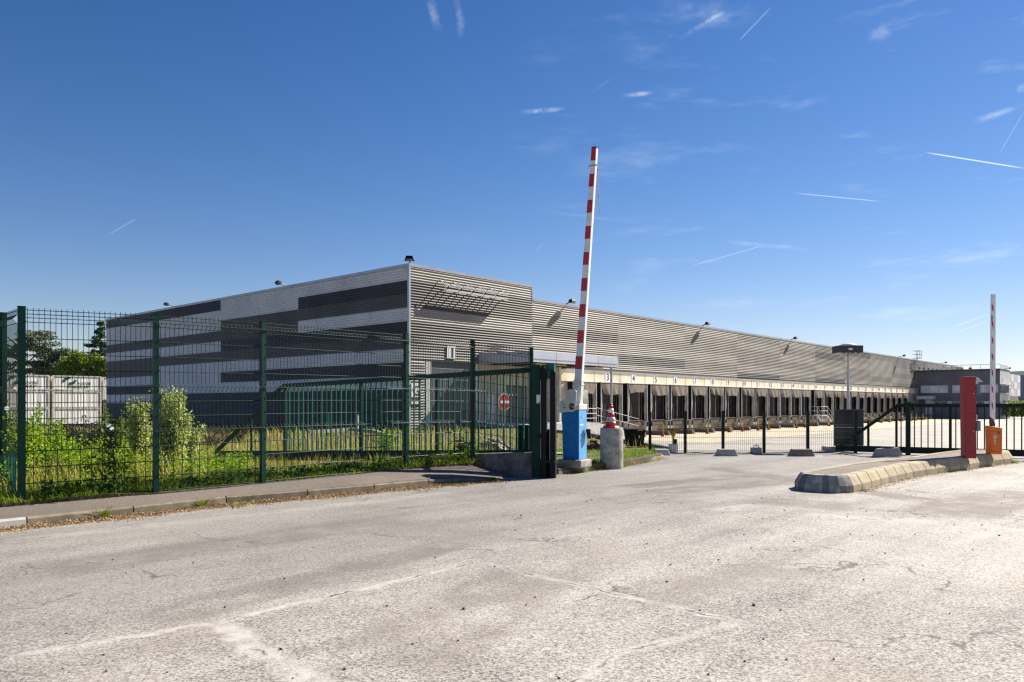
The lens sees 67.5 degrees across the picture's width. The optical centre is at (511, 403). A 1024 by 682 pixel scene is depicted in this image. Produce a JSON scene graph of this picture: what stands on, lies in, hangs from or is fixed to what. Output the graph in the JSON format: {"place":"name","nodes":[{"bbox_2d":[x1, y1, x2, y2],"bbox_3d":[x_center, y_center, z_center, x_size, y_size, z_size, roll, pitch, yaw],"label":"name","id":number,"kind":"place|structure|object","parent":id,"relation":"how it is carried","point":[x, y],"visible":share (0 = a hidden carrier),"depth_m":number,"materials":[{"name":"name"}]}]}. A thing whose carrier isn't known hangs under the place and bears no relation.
{"place":"outdoors","nodes":[
{"label":"outdoors","id":0,"kind":"place"},
{"bbox_2d":[100,377,105,399],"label":"shipping container","id":1,"kind":"object","parent":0,"point":[103,389],"visible":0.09,"depth_m":106.89,"materials":[{"name":"metal"}]},
{"bbox_2d":[0,465,514,518],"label":"pavement","id":2,"kind":"structure","parent":0,"point":[469,471],"depth_m":11.19,"materials":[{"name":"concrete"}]},
{"bbox_2d":[0,422,670,506],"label":"verge","id":3,"kind":"structure","parent":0,"point":[630,461],"depth_m":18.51,"materials":[{"name":"plant"}]},
{"bbox_2d":[0,311,16,496],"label":"pedestrian gate","id":4,"kind":"structure","parent":3,"relation":"on","point":[10,455],"depth_m":9.92,"materials":[{"name":"green metal"}]},
{"bbox_2d":[0,406,16,486],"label":"climbing vine","id":5,"kind":"object","parent":4,"relation":"attached to","point":[7,427],"visible":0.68,"depth_m":9.72,"materials":[{"name":"green plant"}]},
{"bbox_2d":[7,399,32,473],"bbox_3d":[-8.092,0.659,12.423,0.950,1.477,0.751,0,0,0],"label":"shrub","id":6,"kind":"object","parent":3,"relation":"on","point":[10,431],"visible":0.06,"depth_m":12.51,"materials":[{"name":"green plant"}]},
{"bbox_2d":[7,408,49,423],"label":"shipping container","id":7,"kind":"object","parent":3,"relation":"on","point":[47,412],"visible":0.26,"depth_m":100.24,"materials":[{"name":"metal"}]},
{"bbox_2d":[7,391,49,407],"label":"shipping container","id":8,"kind":"object","parent":7,"relation":"on","point":[38,396],"visible":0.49,"depth_m":100.24,"materials":[{"name":"metal"}]},
{"bbox_2d":[7,374,49,389],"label":"shipping container","id":9,"kind":"object","parent":8,"relation":"on","point":[38,379],"visible":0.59,"depth_m":100.24,"materials":[{"name":"metal"}]},
{"bbox_2d":[9,408,49,485],"bbox_3d":[-7.223,0.685,11.396,0.609,1.226,0.581,0,0,0],"label":"shrub","id":10,"kind":"object","parent":3,"relation":"on","point":[36,436],"visible":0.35,"depth_m":11.34,"materials":[{"name":"green plant"}]},
{"bbox_2d":[26,403,69,479],"bbox_3d":[-7.487,0.666,12.208,0.726,1.387,0.543,0,0,0],"label":"shrub","id":11,"kind":"object","parent":3,"relation":"on","point":[57,437],"visible":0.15,"depth_m":12.28,"materials":[{"name":"green plant"}]},
{"bbox_2d":[41,419,75,445],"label":"shrub","id":12,"kind":"object","parent":3,"relation":"on","point":[60,431],"visible":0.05,"depth_m":14.58,"materials":[{"name":"green plant"}]},
{"bbox_2d":[35,440,85,484],"bbox_3d":[-6.841,0.936,11.602,0.678,0.838,0.613,0,0,-22],"label":"shrub","id":13,"kind":"object","parent":3,"relation":"on","point":[59,458],"visible":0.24,"depth_m":11.52,"materials":[{"name":"green plant"}]},
{"bbox_2d":[51,356,82,390],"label":"broadleaf tree","id":14,"kind":"object","parent":3,"relation":"on","point":[66,367],"visible":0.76,"depth_m":120.93,"materials":[{"name":"green plant"}]},
{"bbox_2d":[51,408,100,423],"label":"shipping container","id":15,"kind":"object","parent":3,"relation":"on","point":[67,413],"visible":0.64,"depth_m":104.09,"materials":[{"name":"metal"}]},
{"bbox_2d":[51,391,100,407],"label":"shipping container","id":16,"kind":"object","parent":15,"relation":"on","point":[67,396],"visible":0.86,"depth_m":104.09,"materials":[{"name":"metal"}]},
{"bbox_2d":[51,375,100,390],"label":"shipping container","id":17,"kind":"object","parent":16,"relation":"on","point":[66,380],"visible":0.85,"depth_m":104.09,"materials":[{"name":"metal"}]},
{"bbox_2d":[57,437,101,475],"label":"shrub","id":18,"kind":"object","parent":3,"relation":"on","point":[85,449],"visible":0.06,"depth_m":13.48,"materials":[{"name":"green plant"}]},
{"bbox_2d":[47,415,118,452],"bbox_3d":[-13.476,0.990,24.061,2.233,1.298,1.587,0,0,0],"label":"dead bush","id":19,"kind":"object","parent":3,"relation":"on","point":[89,437],"visible":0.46,"depth_m":23.84,"materials":[{"name":"brown plant"}]},
{"bbox_2d":[65,351,101,375],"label":"broadleaf tree","id":20,"kind":"object","parent":3,"relation":"on","point":[88,365],"visible":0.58,"depth_m":120.75,"materials":[{"name":"green plant"}]},
{"bbox_2d":[70,450,110,481],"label":"shrub","id":21,"kind":"object","parent":3,"relation":"on","point":[94,470],"visible":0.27,"depth_m":11.93,"materials":[{"name":"green plant"}]},
{"bbox_2d":[84,321,105,409],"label":"spruce tree","id":22,"kind":"object","parent":3,"relation":"on","point":[102,343],"visible":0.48,"depth_m":127.73,"materials":[{"name":"green plant"}]},
{"bbox_2d":[87,356,105,423],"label":"broadleaf tree","id":23,"kind":"object","parent":3,"relation":"on","point":[103,364],"visible":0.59,"depth_m":121.16,"materials":[{"name":"green plant"}]},
{"bbox_2d":[82,420,132,450],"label":"dead bush","id":24,"kind":"object","parent":3,"relation":"on","point":[111,434],"visible":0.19,"depth_m":24.81,"materials":[{"name":"brown plant"}]},
{"bbox_2d":[88,408,128,433],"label":"shrub","id":25,"kind":"object","parent":3,"relation":"on","point":[102,422],"visible":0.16,"depth_m":28.06,"materials":[{"name":"green plant"}]},
{"bbox_2d":[96,428,131,464],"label":"shrub","id":26,"kind":"object","parent":3,"relation":"on","point":[122,443],"visible":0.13,"depth_m":13.11,"materials":[{"name":"green plant"}]},
{"bbox_2d":[0,434,257,490],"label":"weeds","id":27,"kind":"object","parent":3,"relation":"on","point":[241,461],"visible":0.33,"depth_m":11.34,"materials":[{"name":"green plant"}]},
{"bbox_2d":[111,448,150,478],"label":"shrub","id":28,"kind":"object","parent":3,"relation":"on","point":[130,464],"visible":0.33,"depth_m":11.56,"materials":[{"name":"green plant"}]},
{"bbox_2d":[119,396,151,474],"bbox_3d":[-6.120,0.589,12.629,0.604,1.441,0.596,0,0,0],"label":"shrub","id":29,"kind":"object","parent":3,"relation":"on","point":[142,438],"visible":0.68,"depth_m":12.55,"materials":[{"name":"green plant"}]},
{"bbox_2d":[148,385,194,471],"bbox_3d":[-5.495,0.474,12.383,0.682,1.545,0.687,0,0,-43],"label":"shrub","id":30,"kind":"object","parent":3,"relation":"on","point":[179,418],"visible":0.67,"depth_m":12.33,"materials":[{"name":"green plant"}]},
{"bbox_2d":[181,410,206,473],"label":"shrub","id":31,"kind":"object","parent":3,"relation":"on","point":[197,437],"visible":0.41,"depth_m":12.76,"materials":[{"name":"green plant"}]},
{"bbox_2d":[196,424,230,448],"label":"dead bush","id":32,"kind":"object","parent":3,"relation":"on","point":[210,439],"visible":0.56,"depth_m":25.90,"materials":[{"name":"brown plant"}]},
{"bbox_2d":[200,453,245,473],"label":"shrub","id":33,"kind":"object","parent":3,"relation":"on","point":[218,463],"visible":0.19,"depth_m":13.17,"materials":[{"name":"green plant"}]},
{"bbox_2d":[210,422,258,441],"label":"dead bush","id":34,"kind":"object","parent":3,"relation":"on","point":[238,437],"visible":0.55,"depth_m":29.94,"materials":[{"name":"brown plant"}]},
{"bbox_2d":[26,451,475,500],"bbox_3d":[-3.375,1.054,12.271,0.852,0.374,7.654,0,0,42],"label":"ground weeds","id":35,"kind":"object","parent":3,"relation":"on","point":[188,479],"visible":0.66,"depth_m":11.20,"materials":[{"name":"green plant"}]},
{"bbox_2d":[17,306,532,500],"bbox_3d":[-3.062,0.147,12.375,8.451,2.786,0.981,0,0,-41],"label":"fence","id":36,"kind":"object","parent":3,"relation":"on","point":[21,399],"visible":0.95,"depth_m":11.36,"materials":[{"name":"green metal"}]},
{"bbox_2d":[92,418,135,496],"bbox_3d":[-5.220,0.719,10.001,0.593,1.042,0.223,0,0,0],"label":"climbing vine","id":37,"kind":"object","parent":36,"relation":"attached to","point":[110,425],"visible":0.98,"depth_m":10.01,"materials":[{"name":"green plant"}]},
{"bbox_2d":[327,412,328,435],"bbox_3d":[-8.648,1.035,36.000,0.100,1.230,0.100,0,0,0],"label":"bollard post","id":38,"kind":"object","parent":3,"relation":"on","point":[328,422],"visible":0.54,"depth_m":35.96,"materials":[{"name":"metal"}]},
{"bbox_2d":[309,428,396,438],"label":"kerb","id":39,"kind":"structure","parent":3,"relation":"on","point":[348,429],"depth_m":34.70,"materials":[{"name":"concrete"}]},
{"bbox_2d":[214,368,528,460],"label":"sliding gate","id":40,"kind":"structure","parent":3,"relation":"on","point":[348,454],"depth_m":16.95,"materials":[{"name":"metal"}]},
{"bbox_2d":[374,429,396,449],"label":"shrub","id":41,"kind":"object","parent":3,"relation":"on","point":[389,440],"visible":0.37,"depth_m":19.41,"materials":[{"name":"green plant"}]},
{"bbox_2d":[380,407,401,432],"bbox_3d":[-5.899,0.875,38.000,1.320,1.350,0.070,0,0,0],"label":"enclosure fence","id":42,"kind":"object","parent":3,"relation":"on","point":[384,411],"visible":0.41,"depth_m":37.99,"materials":[{"name":"metal"}]},
{"bbox_2d":[451,436,469,452],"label":"shrub","id":43,"kind":"object","parent":3,"relation":"on","point":[462,447],"visible":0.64,"depth_m":15.72,"materials":[{"name":"green plant"}]},
{"bbox_2d":[476,436,511,449],"bbox_3d":[-0.436,1.150,17.628,1.469,0.866,1.317,0,0,-27],"label":"rubble heap","id":44,"kind":"object","parent":3,"relation":"on","point":[494,441],"visible":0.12,"depth_m":17.47,"materials":[{"name":"stone"}]},
{"bbox_2d":[468,452,531,476],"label":"wall","id":45,"kind":"structure","parent":3,"relation":"on","point":[517,464],"depth_m":14.71,"materials":[{"name":"concrete"}]},
{"bbox_2d":[498,394,508,439],"bbox_3d":[-0.241,0.712,22.491,0.480,1.977,0.095,0,0,-42],"label":"road sign","id":46,"kind":"object","parent":3,"relation":"on","point":[500,401],"visible":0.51,"depth_m":22.48,"materials":[{"name":"metal"}]},
{"bbox_2d":[518,425,528,449],"bbox_3d":[0.267,0.820,15.557,0.270,0.760,0.240,0,0,29],"label":"motor cabinet","id":47,"kind":"object","parent":3,"relation":"on","point":[520,437],"visible":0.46,"depth_m":15.47,"materials":[{"name":"metal"}]},
{"bbox_2d":[557,146,599,468],"bbox_3d":[1.353,-1.951,15.521,0.769,6.502,0.510,0,0,32],"label":"boom barrier","id":48,"kind":"object","parent":3,"relation":"on","point":[574,410],"visible":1,"depth_m":15.49,"materials":[{"name":"metal"}]},
{"bbox_2d":[587,440,625,450],"bbox_3d":[2.522,1.350,23.050,1.894,0.462,0.576,0,0,0],"label":"rubble heap","id":49,"kind":"object","parent":3,"relation":"on","point":[593,444],"visible":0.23,"depth_m":22.92,"materials":[{"name":"stone"}]},
{"bbox_2d":[600,427,622,468],"bbox_3d":[2.140,1.008,16.450,0.496,0.985,0.496,0,0,0],"label":"concrete bollard","id":50,"kind":"object","parent":3,"relation":"on","point":[611,447],"visible":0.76,"depth_m":16.23,"materials":[{"name":"concrete"}]},
{"bbox_2d":[603,404,618,426],"bbox_3d":[2.120,0.260,16.400,0.336,0.505,0.336,0,0,0],"label":"traffic cone","id":51,"kind":"object","parent":50,"relation":"on","point":[610,421],"visible":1,"depth_m":16.33,"materials":[{"name":"red paint"}]},
{"bbox_2d":[623,427,645,447],"bbox_3d":[4.157,1.175,25.991,0.710,0.689,0.652,0,0,5],"label":"waste bin","id":52,"kind":"object","parent":3,"relation":"on","point":[631,434],"visible":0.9,"depth_m":25.73,"materials":[{"name":"black plastic"}]},
{"bbox_2d":[0,451,1023,681],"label":"road","id":53,"kind":"structure","parent":0,"point":[157,611],"depth_m":5.92,"materials":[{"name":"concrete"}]},
{"bbox_2d":[89,505,120,517],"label":"grass tuft","id":54,"kind":"object","parent":53,"relation":"on","point":[103,513],"visible":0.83,"depth_m":9.30,"materials":[{"name":"plant"}]},
{"bbox_2d":[193,498,213,506],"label":"grass tuft","id":55,"kind":"object","parent":53,"relation":"on","point":[203,504],"visible":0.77,"depth_m":10.30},
{"bbox_2d":[0,478,496,528],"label":"kerb","id":56,"kind":"structure","parent":53,"relation":"on","point":[18,521],"depth_m":10.56,"materials":[{"name":"concrete"}]},
{"bbox_2d":[0,479,508,531],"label":"gutter","id":57,"kind":"object","parent":53,"relation":"on","point":[192,510],"visible":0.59,"depth_m":9.90,"materials":[{"name":"concrete"}]},
{"bbox_2d":[0,458,1022,534],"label":"leaf litter","id":58,"kind":"object","parent":53,"relation":"on","point":[222,505],"visible":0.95,"depth_m":10.81,"materials":[{"name":"plant"}]},
{"bbox_2d":[62,458,1010,678],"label":"pebbles","id":59,"kind":"object","parent":53,"relation":"on","point":[753,604],"visible":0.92,"depth_m":5.30,"materials":[{"name":"stone"}]},
{"bbox_2d":[532,364,558,477],"bbox_3d":[0.621,0.360,14.445,0.490,2.180,0.230,0,0,26],"label":"gate stanchion","id":60,"kind":"object","parent":53,"relation":"on","point":[545,461],"visible":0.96,"depth_m":14.38,"materials":[{"name":"green paint"}]},
{"bbox_2d":[557,454,663,473],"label":"kerb","id":61,"kind":"structure","parent":53,"relation":"on","point":[592,469],"depth_m":15.60,"materials":[{"name":"concrete"}]},
{"bbox_2d":[653,449,670,454],"bbox_3d":[4.027,1.321,20.700,0.471,0.169,0.305,0,0,-3],"label":"concrete block","id":62,"kind":"object","parent":53,"relation":"on","point":[664,451],"depth_m":20.59,"materials":[{"name":"concrete"}]},
{"bbox_2d":[666,428,678,451],"bbox_3d":[4.610,1.056,21.900,0.340,0.690,0.240,0,0,0],"label":"yellow stand","id":63,"kind":"object","parent":53,"relation":"on","point":[672,439],"visible":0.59,"depth_m":21.82,"materials":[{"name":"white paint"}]},
{"bbox_2d":[715,449,737,455],"bbox_3d":[5.706,1.315,20.400,0.559,0.193,0.306,0,0,0],"label":"concrete block","id":64,"kind":"object","parent":53,"relation":"on","point":[726,452],"depth_m":20.28,"materials":[{"name":"concrete"}]},
{"bbox_2d":[649,411,856,453],"bbox_3d":[6.724,0.828,21.436,5.774,1.244,0.157,0,0,1],"label":"yard fence","id":65,"kind":"object","parent":53,"relation":"on","point":[723,437],"visible":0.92,"depth_m":21.42,"materials":[{"name":"metal"}]},
{"bbox_2d":[750,444,761,453],"bbox_3d":[6.784,1.270,21.300,0.250,0.260,0.240,0,0,0],"label":"pump block","id":66,"kind":"object","parent":53,"relation":"on","point":[755,450],"depth_m":21.18,"materials":[{"name":"white paint"}]},
{"bbox_2d":[688,452,857,453],"bbox_3d":[6.671,1.372,21.149,5.705,0.038,0.261,0,0,0],"label":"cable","id":67,"kind":"object","parent":53,"relation":"on","point":[776,452],"visible":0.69,"depth_m":21.19,"materials":[{"name":"black rubber"}]},
{"bbox_2d":[787,449,814,455],"bbox_3d":[7.665,1.312,20.300,0.636,0.199,0.307,0,0,0],"label":"concrete block","id":68,"kind":"object","parent":53,"relation":"on","point":[800,452],"depth_m":20.18,"materials":[{"name":"concrete"}]},
{"bbox_2d":[821,343,863,449],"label":"surveillance tower","id":69,"kind":"structure","parent":53,"relation":"on","point":[844,416],"depth_m":22.58,"materials":[{"name":"grey metal"}]},
{"bbox_2d":[872,447,902,456],"bbox_3d":[9.894,1.292,20.199,0.700,0.224,0.308,-4,0,-6],"label":"concrete block","id":70,"kind":"object","parent":53,"relation":"on","point":[888,452],"depth_m":20.08,"materials":[{"name":"concrete"}]},
{"bbox_2d":[794,449,1012,492],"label":"traffic island","id":71,"kind":"structure","parent":53,"relation":"on","point":[851,478],"depth_m":13.87,"materials":[{"name":"concrete"}]},
{"bbox_2d":[959,376,982,457],"bbox_3d":[9.773,0.300,16.289,0.392,1.730,0.249,0,0,10],"label":"intercom post","id":72,"kind":"object","parent":71,"relation":"on","point":[970,425],"visible":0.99,"depth_m":16.19,"materials":[{"name":"red metal"}]},
{"bbox_2d":[985,294,1002,453],"bbox_3d":[10.865,-0.655,17.280,0.275,3.600,0.240,0,0,7],"label":"boom barrier","id":73,"kind":"object","parent":71,"relation":"on","point":[993,438],"visible":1,"depth_m":17.21,"materials":[{"name":"metal"}]},
{"bbox_2d":[904,402,913,454],"bbox_3d":[10.707,0.703,20.652,0.250,1.495,0.160,0,0,30],"label":"gate guide post","id":74,"kind":"object","parent":53,"relation":"on","point":[909,407],"visible":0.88,"depth_m":20.61,"materials":[{"name":"metal"}]},
{"bbox_2d":[836,404,1023,456],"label":"sliding gate","id":75,"kind":"structure","parent":53,"relation":"on","point":[926,450],"depth_m":20.55,"materials":[{"name":"metal"}]},
{"bbox_2d":[0,0,1023,390],"label":"sky","id":76,"kind":"structure","parent":0,"point":[824,172],"materials":[{"name":"blue"}]},
{"bbox_2d":[623,418,988,442],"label":"dock apron","id":77,"kind":"object","parent":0,"point":[786,432],"visible":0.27,"depth_m":63.90,"materials":[{"name":"concrete"}]},
{"bbox_2d":[645,430,670,434],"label":"wheel guide","id":78,"kind":"object","parent":77,"relation":"on","point":[654,432],"visible":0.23,"depth_m":58.68,"materials":[{"name":"concrete"}]},
{"bbox_2d":[658,429,694,433],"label":"wheel guide","id":79,"kind":"object","parent":77,"relation":"on","point":[681,431],"visible":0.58,"depth_m":61.37,"materials":[{"name":"concrete"}]},
{"bbox_2d":[680,428,714,432],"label":"wheel guide","id":80,"kind":"object","parent":77,"relation":"on","point":[710,430],"visible":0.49,"depth_m":63.95,"materials":[{"name":"concrete"}]},
{"bbox_2d":[698,427,732,431],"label":"wheel guide","id":81,"kind":"object","parent":77,"relation":"on","point":[727,429],"visible":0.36,"depth_m":66.52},
{"bbox_2d":[717,426,750,429],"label":"wheel guide","id":82,"kind":"object","parent":77,"relation":"on","point":[738,427],"visible":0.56,"depth_m":69.29,"materials":[{"name":"concrete"}]},
{"bbox_2d":[733,425,766,428],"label":"wheel guide","id":83,"kind":"object","parent":77,"relation":"on","point":[752,426],"visible":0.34,"depth_m":72.01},
{"bbox_2d":[748,424,780,428],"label":"wheel guide","id":84,"kind":"object","parent":77,"relation":"on","point":[775,426],"visible":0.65,"depth_m":74.07,"materials":[{"name":"concrete"}]},
{"bbox_2d":[766,424,794,427],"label":"wheel guide","id":85,"kind":"object","parent":77,"relation":"on","point":[787,425],"visible":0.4,"depth_m":76.82,"materials":[{"name":"concrete"}]},
{"bbox_2d":[776,423,804,426],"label":"wheel guide","id":86,"kind":"object","parent":77,"relation":"on","point":[800,425],"visible":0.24,"depth_m":79.44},
{"bbox_2d":[802,423,818,425],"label":"wheel guide","id":87,"kind":"object","parent":77,"relation":"on","point":[813,424],"visible":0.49,"depth_m":81.55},
{"bbox_2d":[799,422,828,425],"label":"wheel guide","id":88,"kind":"object","parent":77,"relation":"on","point":[824,423],"visible":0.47,"depth_m":84.02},
{"bbox_2d":[812,406,832,421],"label":"steel stairs","id":89,"kind":"structure","parent":77,"relation":"on","point":[822,417],"depth_m":90.92,"materials":[{"name":"metal"}]},
{"bbox_2d":[644,417,1023,450],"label":"yard","id":90,"kind":"structure","parent":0,"point":[883,437],"depth_m":50.38,"materials":[{"name":"concrete"}]},
{"bbox_2d":[106,263,963,430],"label":"warehouse","id":91,"kind":"structure","parent":90,"relation":"on","point":[666,373],"depth_m":58.21,"materials":[{"name":"silver metal"}]},
{"bbox_2d":[404,256,413,262],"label":"floodlight","id":92,"kind":"object","parent":91,"relation":"on","point":[409,258],"visible":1,"depth_m":44.37,"materials":[{"name":"black metal"}]},
{"bbox_2d":[431,362,469,428],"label":"roller door","id":93,"kind":"structure","parent":91,"relation":"in","point":[463,367],"depth_m":47.41,"materials":[{"name":"metal"}]},
{"bbox_2d":[487,392,494,419],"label":"white door","id":94,"kind":"structure","parent":91,"relation":"in","point":[493,394],"depth_m":49.99,"materials":[{"name":"metal"}]},
{"bbox_2d":[507,385,526,422],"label":"steel door","id":95,"kind":"structure","parent":91,"relation":"in","point":[520,390],"depth_m":51.94,"materials":[{"name":"metal"}]},
{"bbox_2d":[566,298,576,303],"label":"floodlight","id":96,"kind":"object","parent":91,"relation":"attached to","point":[572,301],"visible":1,"depth_m":55.62,"materials":[{"name":"black metal"}]},
{"bbox_2d":[480,408,637,437],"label":"loading ramp","id":97,"kind":"structure","parent":90,"relation":"on","point":[594,427],"depth_m":51.24,"materials":[{"name":"concrete"}]},
{"bbox_2d":[547,429,666,448],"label":"wall","id":98,"kind":"structure","parent":90,"relation":"on","point":[594,435],"depth_m":26.05,"materials":[{"name":"concrete"}]},
{"bbox_2d":[915,364,1014,418],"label":"office building","id":99,"kind":"structure","parent":90,"relation":"on","point":[942,386],"depth_m":123.30,"materials":[{"name":"grey metal"}]},
{"bbox_2d":[925,400,931,414],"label":"entrance door","id":100,"kind":"structure","parent":99,"relation":"in","point":[926,401],"depth_m":125.43,"materials":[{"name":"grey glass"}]},
{"bbox_2d":[921,385,947,392],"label":"window","id":101,"kind":"structure","parent":99,"relation":"in","point":[933,388],"depth_m":124.74,"materials":[{"name":"grey glass"}]},
{"bbox_2d":[952,385,989,392],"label":"window","id":102,"kind":"structure","parent":99,"relation":"in","point":[955,388],"depth_m":120.49,"materials":[{"name":"grey glass"}]},
{"bbox_2d":[1000,385,1008,392],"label":"side window","id":103,"kind":"structure","parent":99,"relation":"in","point":[1005,389],"depth_m":121.66,"materials":[{"name":"grey glass"}]},
{"bbox_2d":[1003,400,1023,417],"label":"hedge","id":104,"kind":"object","parent":90,"relation":"on","point":[1010,412],"visible":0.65,"depth_m":120.47,"materials":[{"name":"green plant"}]},
{"bbox_2d":[1009,374,1019,417],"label":"annex building","id":105,"kind":"structure","parent":90,"relation":"on","point":[1014,380],"depth_m":130.70,"materials":[{"name":"silver metal"}]},
{"bbox_2d":[1009,371,1023,412],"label":"distant hall","id":106,"kind":"structure","parent":90,"relation":"on","point":[1021,396],"depth_m":190.10,"materials":[{"name":"metal"}]},
{"label":"terrain","id":107,"kind":"structure","parent":0,"visible":0},
{"bbox_2d":[7,330,60,374],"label":"cedar tree","id":108,"kind":"object","parent":107,"relation":"on","point":[12,351],"visible":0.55,"depth_m":134.00,"materials":[{"name":"green plant"}]},
{"bbox_2d":[8,369,105,415],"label":"distant wood","id":109,"kind":"object","parent":107,"relation":"on","point":[55,390],"visible":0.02,"depth_m":154.29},
{"bbox_2d":[29,347,90,390],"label":"cedar tree","id":110,"kind":"object","parent":107,"relation":"on","point":[56,351],"visible":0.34,"depth_m":134.08,"materials":[{"name":"green plant"}]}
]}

